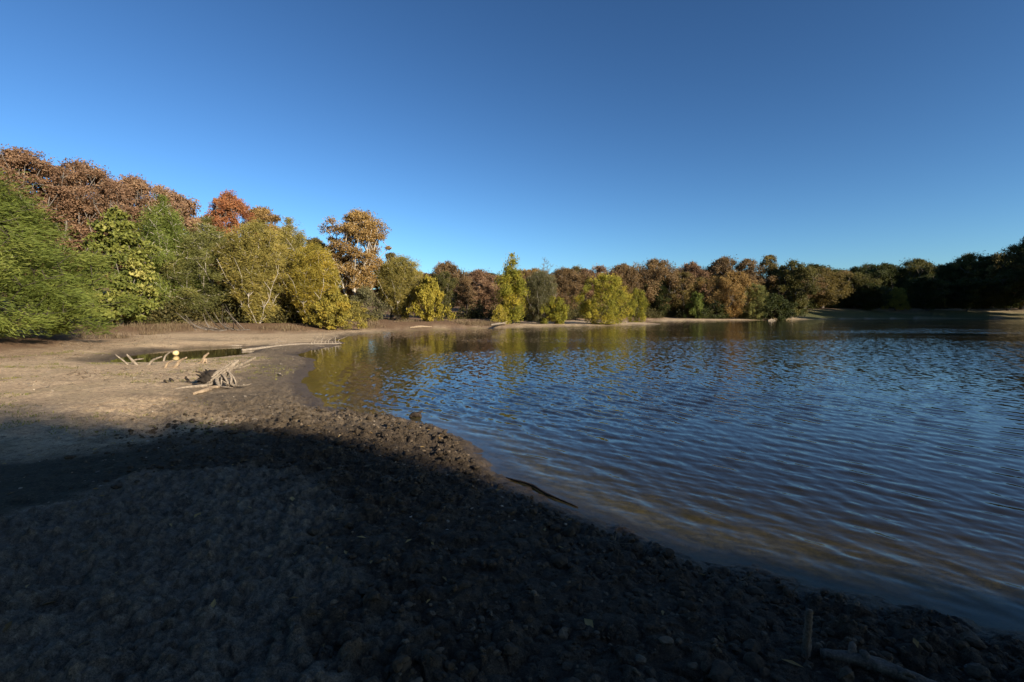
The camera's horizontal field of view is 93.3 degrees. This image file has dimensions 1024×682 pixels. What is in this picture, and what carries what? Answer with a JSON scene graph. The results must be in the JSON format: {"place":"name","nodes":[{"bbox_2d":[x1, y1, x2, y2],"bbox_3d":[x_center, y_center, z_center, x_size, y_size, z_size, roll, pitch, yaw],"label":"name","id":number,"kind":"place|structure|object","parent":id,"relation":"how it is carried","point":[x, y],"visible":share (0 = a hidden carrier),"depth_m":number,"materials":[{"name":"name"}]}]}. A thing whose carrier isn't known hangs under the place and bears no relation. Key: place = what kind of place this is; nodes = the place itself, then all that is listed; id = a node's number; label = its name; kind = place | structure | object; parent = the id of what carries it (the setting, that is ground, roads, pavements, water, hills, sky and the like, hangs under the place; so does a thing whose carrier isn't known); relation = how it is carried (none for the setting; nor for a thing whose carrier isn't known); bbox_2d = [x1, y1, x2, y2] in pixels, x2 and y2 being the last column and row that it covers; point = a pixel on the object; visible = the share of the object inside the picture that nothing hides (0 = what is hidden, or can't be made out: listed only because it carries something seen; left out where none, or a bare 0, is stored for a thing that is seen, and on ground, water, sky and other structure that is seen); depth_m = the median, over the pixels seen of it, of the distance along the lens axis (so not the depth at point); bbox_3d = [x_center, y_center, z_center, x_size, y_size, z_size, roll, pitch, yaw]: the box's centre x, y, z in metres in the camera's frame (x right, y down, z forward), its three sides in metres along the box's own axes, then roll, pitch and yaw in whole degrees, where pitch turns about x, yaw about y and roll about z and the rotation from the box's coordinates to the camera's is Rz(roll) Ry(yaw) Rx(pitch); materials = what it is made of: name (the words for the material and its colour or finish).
{"place":"outdoors","nodes":[
{"label":"outdoors","id":0,"kind":"place"},
{"bbox_2d":[333,317,516,328],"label":"dry grass","id":1,"kind":"structure","parent":0,"point":[465,322],"depth_m":53.21,"materials":[{"name":"brown plant"}]},
{"bbox_2d":[0,286,1023,681],"bbox_3d":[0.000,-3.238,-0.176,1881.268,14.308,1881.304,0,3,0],"label":"ground","id":2,"kind":"structure","parent":0,"point":[146,612],"depth_m":3.39,"materials":[{"name":"brown soil"}]},
{"bbox_2d":[0,172,57,266],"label":"oak tree","id":3,"kind":"object","parent":2,"relation":"on","point":[19,182],"visible":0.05,"depth_m":38.00,"materials":[{"name":"brown plant"}]},
{"bbox_2d":[0,144,102,305],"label":"oak tree","id":4,"kind":"object","parent":2,"relation":"on","point":[20,160],"visible":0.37,"depth_m":39.86,"materials":[{"name":"brown plant"}]},
{"bbox_2d":[0,168,148,338],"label":"willow tree","id":5,"kind":"object","parent":2,"relation":"on","point":[23,230],"visible":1,"depth_m":20.60,"materials":[{"name":"green plant"}]},
{"bbox_2d":[34,156,144,318],"bbox_3d":[-38.525,-9.228,44.526,11.128,14.874,9.696,1,4,19],"label":"oak tree","id":6,"kind":"object","parent":2,"relation":"on","point":[116,193],"visible":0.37,"depth_m":42.65,"materials":[{"name":"brown plant"}]},
{"bbox_2d":[77,205,164,325],"bbox_3d":[-27.984,-5.266,34.551,5.624,8.819,5.662,-1,4,-17],"label":"broadleaf tree","id":7,"kind":"object","parent":2,"relation":"on","point":[119,237],"visible":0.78,"depth_m":34.15,"materials":[{"name":"green plant"}]},
{"bbox_2d":[72,172,187,289],"bbox_3d":[-37.122,-9.226,47.747,11.063,14.434,8.504,-1,4,-13],"label":"oak tree","id":8,"kind":"object","parent":2,"relation":"on","point":[142,186],"visible":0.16,"depth_m":46.76,"materials":[{"name":"brown plant"}]},
{"bbox_2d":[126,354,143,364],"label":"driftwood branch","id":9,"kind":"object","parent":2,"relation":"on","point":[133,361],"visible":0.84,"depth_m":14.45,"materials":[{"name":"beige wood"}]},
{"bbox_2d":[0,350,297,441],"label":"sprouts","id":10,"kind":"object","parent":2,"relation":"on","point":[51,353],"visible":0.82,"depth_m":11.30,"materials":[{"name":"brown plant"}]},
{"bbox_2d":[145,356,161,365],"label":"driftwood branch","id":11,"kind":"object","parent":2,"relation":"on","point":[151,361],"visible":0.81,"depth_m":14.13,"materials":[{"name":"beige wood"}]},
{"bbox_2d":[29,319,307,339],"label":"dry weeds","id":12,"kind":"object","parent":2,"relation":"on","point":[175,326],"visible":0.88,"depth_m":34.50,"materials":[{"name":"brown plant"}]},
{"bbox_2d":[123,193,220,313],"bbox_3d":[-30.526,-7.186,42.550,9.102,11.562,7.971,-1,3,-10],"label":"willow tree","id":13,"kind":"object","parent":2,"relation":"on","point":[159,231],"visible":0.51,"depth_m":41.64,"materials":[{"name":"green plant"}]},
{"bbox_2d":[139,189,211,286],"bbox_3d":[-34.915,-8.765,49.826,9.876,13.267,6.786,3,5,42],"label":"oak tree","id":14,"kind":"object","parent":2,"relation":"on","point":[180,200],"visible":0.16,"depth_m":48.87,"materials":[{"name":"brown plant"}]},
{"bbox_2d":[169,357,186,367],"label":"driftwood branch","id":15,"kind":"object","parent":2,"relation":"on","point":[178,363],"visible":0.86,"depth_m":13.83,"materials":[{"name":"beige wood"}]},
{"bbox_2d":[0,332,359,389],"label":"twig litter","id":16,"kind":"object","parent":2,"relation":"on","point":[128,365],"visible":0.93,"depth_m":13.42,"materials":[{"name":"brown wood"}]},
{"bbox_2d":[150,214,238,312],"bbox_3d":[-27.461,-6.418,43.852,10.278,9.891,9.001,1,4,14],"label":"willow tree","id":17,"kind":"object","parent":2,"relation":"on","point":[199,243],"visible":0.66,"depth_m":41.51,"materials":[{"name":"green plant"}]},
{"bbox_2d":[197,352,208,362],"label":"driftwood branch","id":18,"kind":"object","parent":2,"relation":"on","point":[204,359],"visible":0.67,"depth_m":14.78,"materials":[{"name":"beige wood"}]},
{"bbox_2d":[192,385,219,394],"bbox_3d":[-6.142,0.969,9.768,0.157,0.107,0.910,0,3,-6],"label":"driftwood branch","id":19,"kind":"object","parent":2,"relation":"on","point":[207,389],"visible":0.98,"depth_m":9.60,"materials":[{"name":"beige wood"}]},
{"bbox_2d":[176,304,249,330],"bbox_3d":[-15.501,-1.231,25.262,3.651,1.427,1.469,0,3,0],"label":"brushwood","id":20,"kind":"object","parent":2,"relation":"on","point":[215,329],"visible":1,"depth_m":24.92,"materials":[{"name":"brown plant"}]},
{"bbox_2d":[174,357,255,388],"bbox_3d":[-6.264,0.719,10.470,1.494,0.720,0.958,0,3,0],"label":"driftwood stump","id":21,"kind":"object","parent":2,"relation":"on","point":[207,378],"visible":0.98,"depth_m":10.43,"materials":[{"name":"beige wood"}]},
{"bbox_2d":[198,189,261,290],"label":"oak tree","id":22,"kind":"object","parent":2,"relation":"on","point":[224,206],"visible":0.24,"depth_m":50.28,"materials":[{"name":"red plant"}]},
{"bbox_2d":[210,217,291,323],"bbox_3d":[-22.302,-5.967,41.783,6.630,9.389,6.116,-1,3,-12],"label":"willow tree","id":23,"kind":"object","parent":2,"relation":"on","point":[247,274],"visible":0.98,"depth_m":40.63,"materials":[{"name":"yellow plant"}]},
{"bbox_2d":[241,205,282,285],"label":"oak tree","id":24,"kind":"object","parent":2,"relation":"on","point":[264,214],"visible":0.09,"depth_m":56.31,"materials":[{"name":"brown plant"}]},
{"bbox_2d":[0,341,566,529],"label":"pebbles","id":25,"kind":"object","parent":2,"relation":"on","point":[447,521],"visible":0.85,"depth_m":9.98,"materials":[{"name":"beige stone"}]},
{"bbox_2d":[256,216,325,316],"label":"willow tree","id":26,"kind":"object","parent":2,"relation":"on","point":[294,240],"visible":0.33,"depth_m":43.58,"materials":[{"name":"green plant"}]},
{"bbox_2d":[241,332,344,350],"bbox_3d":[-10.473,-0.021,23.915,1.418,0.761,5.458,3,5,42],"label":"driftwood log","id":27,"kind":"object","parent":2,"relation":"on","point":[255,348],"visible":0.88,"depth_m":23.94,"materials":[{"name":"beige wood"}]},
{"bbox_2d":[280,241,343,324],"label":"willow tree","id":28,"kind":"object","parent":2,"relation":"on","point":[318,264],"visible":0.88,"depth_m":41.68,"materials":[{"name":"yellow plant"}]},
{"bbox_2d":[292,236,343,283],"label":"oak tree","id":29,"kind":"object","parent":2,"relation":"on","point":[316,240],"visible":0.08,"depth_m":61.93,"materials":[{"name":"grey plant"}]},
{"bbox_2d":[302,289,367,328],"bbox_3d":[-15.574,-2.676,42.023,5.040,3.855,4.932,-2,4,-34],"label":"willow bush","id":30,"kind":"object","parent":2,"relation":"on","point":[336,308],"visible":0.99,"depth_m":40.90,"materials":[{"name":"yellow plant"}]},
{"bbox_2d":[333,261,364,301],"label":"oak tree","id":31,"kind":"object","parent":2,"relation":"on","point":[342,276],"visible":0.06,"depth_m":59.95,"materials":[{"name":"grey plant"}]},
{"bbox_2d":[318,207,391,307],"bbox_3d":[-17.871,-8.887,56.607,8.676,13.349,7.407,-3,5,-45],"label":"oak tree","id":32,"kind":"object","parent":2,"relation":"on","point":[354,223],"visible":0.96,"depth_m":55.17,"materials":[{"name":"brown plant"}]},
{"bbox_2d":[349,301,377,321],"bbox_3d":[-17.181,-3.099,50.971,4.579,2.581,4.680,1,4,21],"label":"bush","id":33,"kind":"object","parent":2,"relation":"on","point":[356,310],"visible":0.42,"depth_m":50.39,"materials":[{"name":"green plant"}]},
{"bbox_2d":[350,285,393,319],"bbox_3d":[-16.658,-4.191,54.392,5.511,4.485,7.274,-2,4,-34],"label":"bush","id":34,"kind":"object","parent":2,"relation":"on","point":[368,296],"visible":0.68,"depth_m":53.73,"materials":[{"name":"green plant"}]},
{"bbox_2d":[377,252,396,317],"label":"sapling","id":35,"kind":"object","parent":2,"relation":"on","point":[391,255],"visible":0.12,"depth_m":61.15,"materials":[{"name":"green plant"}]},
{"bbox_2d":[372,265,424,317],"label":"oak tree","id":36,"kind":"object","parent":2,"relation":"on","point":[376,290],"visible":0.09,"depth_m":63.63,"materials":[{"name":"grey plant"}]},
{"bbox_2d":[374,253,423,319],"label":"willow tree","id":37,"kind":"object","parent":2,"relation":"on","point":[401,270],"visible":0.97,"depth_m":56.61,"materials":[{"name":"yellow plant"}]},
{"bbox_2d":[409,410,422,417],"bbox_3d":[-1.610,1.226,8.111,0.234,0.132,0.101,0,3,0],"label":"driftwood chunk","id":38,"kind":"object","parent":2,"relation":"on","point":[415,414],"visible":1,"depth_m":8.08,"materials":[{"name":"wood"}]},
{"bbox_2d":[409,325,431,327],"bbox_3d":[-6.254,-0.967,33.054,1.548,0.216,0.229,-2,4,-29],"label":"driftwood log","id":39,"kind":"object","parent":2,"relation":"on","point":[420,326],"visible":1,"depth_m":33.02,"materials":[{"name":"beige wood"}]},
{"bbox_2d":[401,274,456,320],"bbox_3d":[-9.868,-4.804,55.918,5.222,5.904,5.336,3,5,44],"label":"bush","id":40,"kind":"object","parent":2,"relation":"on","point":[427,294],"visible":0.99,"depth_m":54.84,"materials":[{"name":"yellow plant"}]},
{"bbox_2d":[428,269,460,318],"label":"broadleaf tree","id":41,"kind":"object","parent":2,"relation":"on","point":[444,283],"visible":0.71,"depth_m":67.12,"materials":[{"name":"green plant"}]},
{"bbox_2d":[424,260,469,310],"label":"oak tree","id":42,"kind":"object","parent":2,"relation":"on","point":[451,268],"visible":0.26,"depth_m":89.89,"materials":[{"name":"brown plant"}]},
{"bbox_2d":[2,397,918,666],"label":"fallen leaves","id":43,"kind":"object","parent":2,"relation":"on","point":[587,621],"visible":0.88,"depth_m":2.98,"materials":[{"name":"orange plant"}]},
{"bbox_2d":[455,276,477,317],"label":"tree","id":44,"kind":"object","parent":2,"relation":"on","point":[466,287],"visible":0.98,"depth_m":69.20,"materials":[{"name":"brown plant"}]},
{"bbox_2d":[446,269,506,310],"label":"oak tree","id":45,"kind":"object","parent":2,"relation":"on","point":[476,275],"visible":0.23,"depth_m":88.14,"materials":[{"name":"brown plant"}]},
{"bbox_2d":[467,279,500,313],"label":"oak tree","id":46,"kind":"object","parent":2,"relation":"on","point":[483,290],"visible":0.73,"depth_m":76.89,"materials":[{"name":"brown plant"}]},
{"bbox_2d":[491,304,509,323],"bbox_3d":[-1.350,-3.203,59.034,2.463,2.758,3.252,1,4,15],"label":"bush","id":47,"kind":"object","parent":2,"relation":"on","point":[499,308],"visible":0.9,"depth_m":58.57,"materials":[{"name":"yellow plant"}]},
{"bbox_2d":[491,252,530,323],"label":"poplar tree","id":48,"kind":"object","parent":2,"relation":"on","point":[510,292],"visible":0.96,"depth_m":61.02,"materials":[{"name":"green plant"}]},
{"bbox_2d":[495,269,538,313],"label":"oak tree","id":49,"kind":"object","parent":2,"relation":"on","point":[525,275],"visible":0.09,"depth_m":96.21,"materials":[{"name":"brown plant"}]},
{"bbox_2d":[25,401,1023,681],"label":"mud clods","id":50,"kind":"object","parent":2,"relation":"on","point":[719,671],"visible":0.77,"depth_m":2.80,"materials":[{"name":"brown soil"}]},
{"bbox_2d":[523,267,553,294],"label":"oak tree","id":51,"kind":"object","parent":2,"relation":"on","point":[534,270],"visible":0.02,"depth_m":135.83,"materials":[{"name":"grey plant"}]},
{"bbox_2d":[522,269,558,323],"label":"willow tree","id":52,"kind":"object","parent":2,"relation":"on","point":[539,284],"visible":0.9,"depth_m":62.82,"materials":[{"name":"green plant"}]},
{"bbox_2d":[506,477,577,507],"bbox_3d":[0.281,1.457,4.732,0.069,0.033,1.004,-3,4,-40],"label":"driftwood branch","id":53,"kind":"object","parent":2,"relation":"on","point":[536,487],"visible":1,"depth_m":4.72,"materials":[{"name":"brown wood"}]},
{"bbox_2d":[540,257,552,317],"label":"bare tree","id":54,"kind":"object","parent":2,"relation":"on","point":[546,270],"visible":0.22,"depth_m":69.27,"materials":[{"name":"grey plant"}]},
{"bbox_2d":[90,281,1017,324],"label":"undergrowth","id":55,"kind":"object","parent":2,"relation":"on","point":[167,314],"visible":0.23,"depth_m":43.09,"materials":[{"name":"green plant"}]},
{"bbox_2d":[539,295,568,323],"bbox_3d":[5.328,-3.947,62.883,4.134,4.140,4.225,-1,4,-13],"label":"bush","id":56,"kind":"object","parent":2,"relation":"on","point":[555,317],"visible":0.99,"depth_m":62.37,"materials":[{"name":"green plant"}]},
{"bbox_2d":[557,264,591,309],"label":"oak tree","id":57,"kind":"object","parent":2,"relation":"on","point":[575,268],"visible":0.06,"depth_m":130.13,"materials":[{"name":"brown plant"}]},
{"bbox_2d":[545,267,604,310],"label":"oak tree","id":58,"kind":"object","parent":2,"relation":"on","point":[575,286],"visible":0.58,"depth_m":101.45,"materials":[{"name":"brown plant"}]},
{"bbox_2d":[575,263,621,306],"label":"oak tree","id":59,"kind":"object","parent":2,"relation":"on","point":[600,269],"visible":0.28,"depth_m":106.22,"materials":[{"name":"brown plant"}]},
{"bbox_2d":[569,272,637,324],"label":"willow tree","id":60,"kind":"object","parent":2,"relation":"on","point":[610,296],"visible":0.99,"depth_m":63.69,"materials":[{"name":"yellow plant"}]},
{"bbox_2d":[605,263,643,307],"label":"oak tree","id":61,"kind":"object","parent":2,"relation":"on","point":[630,281],"visible":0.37,"depth_m":106.98,"materials":[{"name":"brown plant"}]},
{"bbox_2d":[625,288,650,321],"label":"willow tree","id":62,"kind":"object","parent":2,"relation":"on","point":[641,300],"visible":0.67,"depth_m":73.28,"materials":[{"name":"green plant"}]},
{"bbox_2d":[644,280,671,315],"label":"broadleaf tree","id":63,"kind":"object","parent":2,"relation":"on","point":[662,299],"visible":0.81,"depth_m":110.06,"materials":[{"name":"green plant"}]},
{"bbox_2d":[626,258,697,311],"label":"oak tree","id":64,"kind":"object","parent":2,"relation":"on","point":[652,272],"visible":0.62,"depth_m":110.63,"materials":[{"name":"brown plant"}]},
{"bbox_2d":[664,270,709,314],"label":"broadleaf tree","id":65,"kind":"object","parent":2,"relation":"on","point":[685,295],"visible":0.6,"depth_m":111.77,"materials":[{"name":"brown plant"}]},
{"bbox_2d":[675,261,711,309],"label":"oak tree","id":66,"kind":"object","parent":2,"relation":"on","point":[693,268],"visible":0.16,"depth_m":120.50,"materials":[{"name":"brown plant"}]},
{"bbox_2d":[683,291,706,318],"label":"bush","id":67,"kind":"object","parent":2,"relation":"on","point":[695,299],"visible":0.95,"depth_m":107.79,"materials":[{"name":"green plant"}]},
{"bbox_2d":[465,469,925,627],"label":"dry straws","id":68,"kind":"object","parent":2,"relation":"on","point":[723,566],"visible":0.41,"depth_m":3.06,"materials":[{"name":"beige plant"}]},
{"bbox_2d":[691,297,732,318],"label":"bush","id":69,"kind":"object","parent":2,"relation":"on","point":[716,309],"visible":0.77,"depth_m":107.47,"materials":[{"name":"green plant"}]},
{"bbox_2d":[698,270,760,318],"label":"broadleaf tree","id":70,"kind":"object","parent":2,"relation":"on","point":[729,291],"visible":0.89,"depth_m":108.01,"materials":[{"name":"brown plant"}]},
{"bbox_2d":[701,254,776,310],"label":"oak tree","id":71,"kind":"object","parent":2,"relation":"on","point":[719,267],"visible":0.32,"depth_m":118.62,"materials":[{"name":"brown plant"}]},
{"bbox_2d":[736,258,765,302],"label":"oak tree","id":72,"kind":"object","parent":2,"relation":"on","point":[745,263],"visible":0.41,"depth_m":117.61,"materials":[{"name":"brown plant"}]},
{"bbox_2d":[738,281,770,318],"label":"broadleaf tree","id":73,"kind":"object","parent":2,"relation":"on","point":[758,312],"visible":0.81,"depth_m":107.21,"materials":[{"name":"green plant"}]},
{"bbox_2d":[756,255,779,295],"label":"oak tree","id":74,"kind":"object","parent":2,"relation":"on","point":[768,261],"visible":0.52,"depth_m":121.88,"materials":[{"name":"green plant"}]},
{"bbox_2d":[757,293,797,319],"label":"bush","id":75,"kind":"object","parent":2,"relation":"on","point":[783,312],"visible":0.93,"depth_m":106.61,"materials":[{"name":"green plant"}]},
{"bbox_2d":[764,258,823,318],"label":"broadleaf tree","id":76,"kind":"object","parent":2,"relation":"on","point":[790,278],"visible":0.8,"depth_m":114.78,"materials":[{"name":"green plant"}]},
{"bbox_2d":[785,276,827,310],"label":"oak tree","id":77,"kind":"object","parent":2,"relation":"on","point":[818,283],"visible":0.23,"depth_m":129.85,"materials":[{"name":"brown plant"}]},
{"bbox_2d":[801,608,812,658],"bbox_3d":[1.382,1.399,2.266,0.043,0.288,0.047,2,4,34],"label":"driftwood stick","id":78,"kind":"object","parent":2,"relation":"on","point":[806,647],"visible":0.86,"depth_m":2.25,"materials":[{"name":"brown wood"}]},
{"bbox_2d":[798,263,837,298],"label":"oak tree","id":79,"kind":"object","parent":2,"relation":"on","point":[813,266],"visible":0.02,"depth_m":172.57,"materials":[{"name":"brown plant"}]},
{"bbox_2d":[804,265,860,307],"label":"broadleaf tree","id":80,"kind":"object","parent":2,"relation":"on","point":[833,288],"visible":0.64,"depth_m":141.24,"materials":[{"name":"brown plant"}]},
{"bbox_2d":[831,272,883,307],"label":"broadleaf tree","id":81,"kind":"object","parent":2,"relation":"on","point":[857,282],"visible":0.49,"depth_m":144.65,"materials":[{"name":"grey plant"}]},
{"bbox_2d":[843,262,875,274],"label":"oak tree","id":82,"kind":"object","parent":2,"relation":"on","point":[861,269],"visible":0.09,"depth_m":184.93,"materials":[{"name":"green plant"}]},
{"bbox_2d":[842,282,896,310],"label":"oak tree","id":83,"kind":"object","parent":2,"relation":"on","point":[874,303],"visible":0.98,"depth_m":140.94,"materials":[{"name":"green plant"}]},
{"bbox_2d":[820,641,936,681],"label":"driftwood log","id":84,"kind":"object","parent":2,"relation":"on","point":[862,659],"visible":0.99,"depth_m":2.16,"materials":[{"name":"wood"}]},
{"bbox_2d":[863,262,911,298],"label":"oak tree","id":85,"kind":"object","parent":2,"relation":"on","point":[886,272],"visible":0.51,"depth_m":159.55,"materials":[{"name":"green plant"}]},
{"bbox_2d":[880,287,910,310],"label":"bush","id":86,"kind":"object","parent":2,"relation":"on","point":[901,297],"visible":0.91,"depth_m":143.25,"materials":[{"name":"green plant"}]},
{"bbox_2d":[783,292,1014,316],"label":"undergrowth","id":87,"kind":"object","parent":2,"relation":"on","point":[840,304],"visible":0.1,"depth_m":147.46,"materials":[{"name":"green plant"}]},
{"bbox_2d":[888,258,955,299],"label":"oak tree","id":88,"kind":"object","parent":2,"relation":"on","point":[916,268],"visible":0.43,"depth_m":157.52,"materials":[{"name":"green plant"}]},
{"bbox_2d":[922,261,976,303],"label":"oak tree","id":89,"kind":"object","parent":2,"relation":"on","point":[943,274],"visible":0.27,"depth_m":152.11,"materials":[{"name":"green plant"}]},
{"bbox_2d":[919,250,1023,308],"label":"oak tree","id":90,"kind":"object","parent":2,"relation":"on","point":[967,262],"visible":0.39,"depth_m":147.93,"materials":[{"name":"green plant"}]},
{"bbox_2d":[964,663,996,680],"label":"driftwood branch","id":91,"kind":"object","parent":2,"relation":"on","point":[975,664],"visible":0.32,"depth_m":2.21,"materials":[{"name":"grey wood"}]},
{"bbox_2d":[968,252,1014,308],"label":"oak tree","id":92,"kind":"object","parent":2,"relation":"on","point":[991,306],"visible":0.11,"depth_m":147.06,"materials":[{"name":"green plant"}]},
{"bbox_2d":[983,243,1023,308],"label":"oak tree","id":93,"kind":"object","parent":2,"relation":"on","point":[1010,254],"visible":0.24,"depth_m":142.04,"materials":[{"name":"green plant"}]},
{"bbox_2d":[1003,236,1023,288],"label":"oak tree","id":94,"kind":"object","parent":2,"relation":"on","point":[1019,249],"visible":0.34,"depth_m":140.76,"materials":[{"name":"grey plant"}]},
{"bbox_2d":[0,0,1023,288],"label":"sky","id":95,"kind":"structure","parent":0,"point":[840,134],"materials":[{"name":"blue"}]},
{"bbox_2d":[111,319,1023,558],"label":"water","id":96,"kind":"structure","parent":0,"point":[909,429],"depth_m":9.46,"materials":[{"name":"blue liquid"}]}
]}

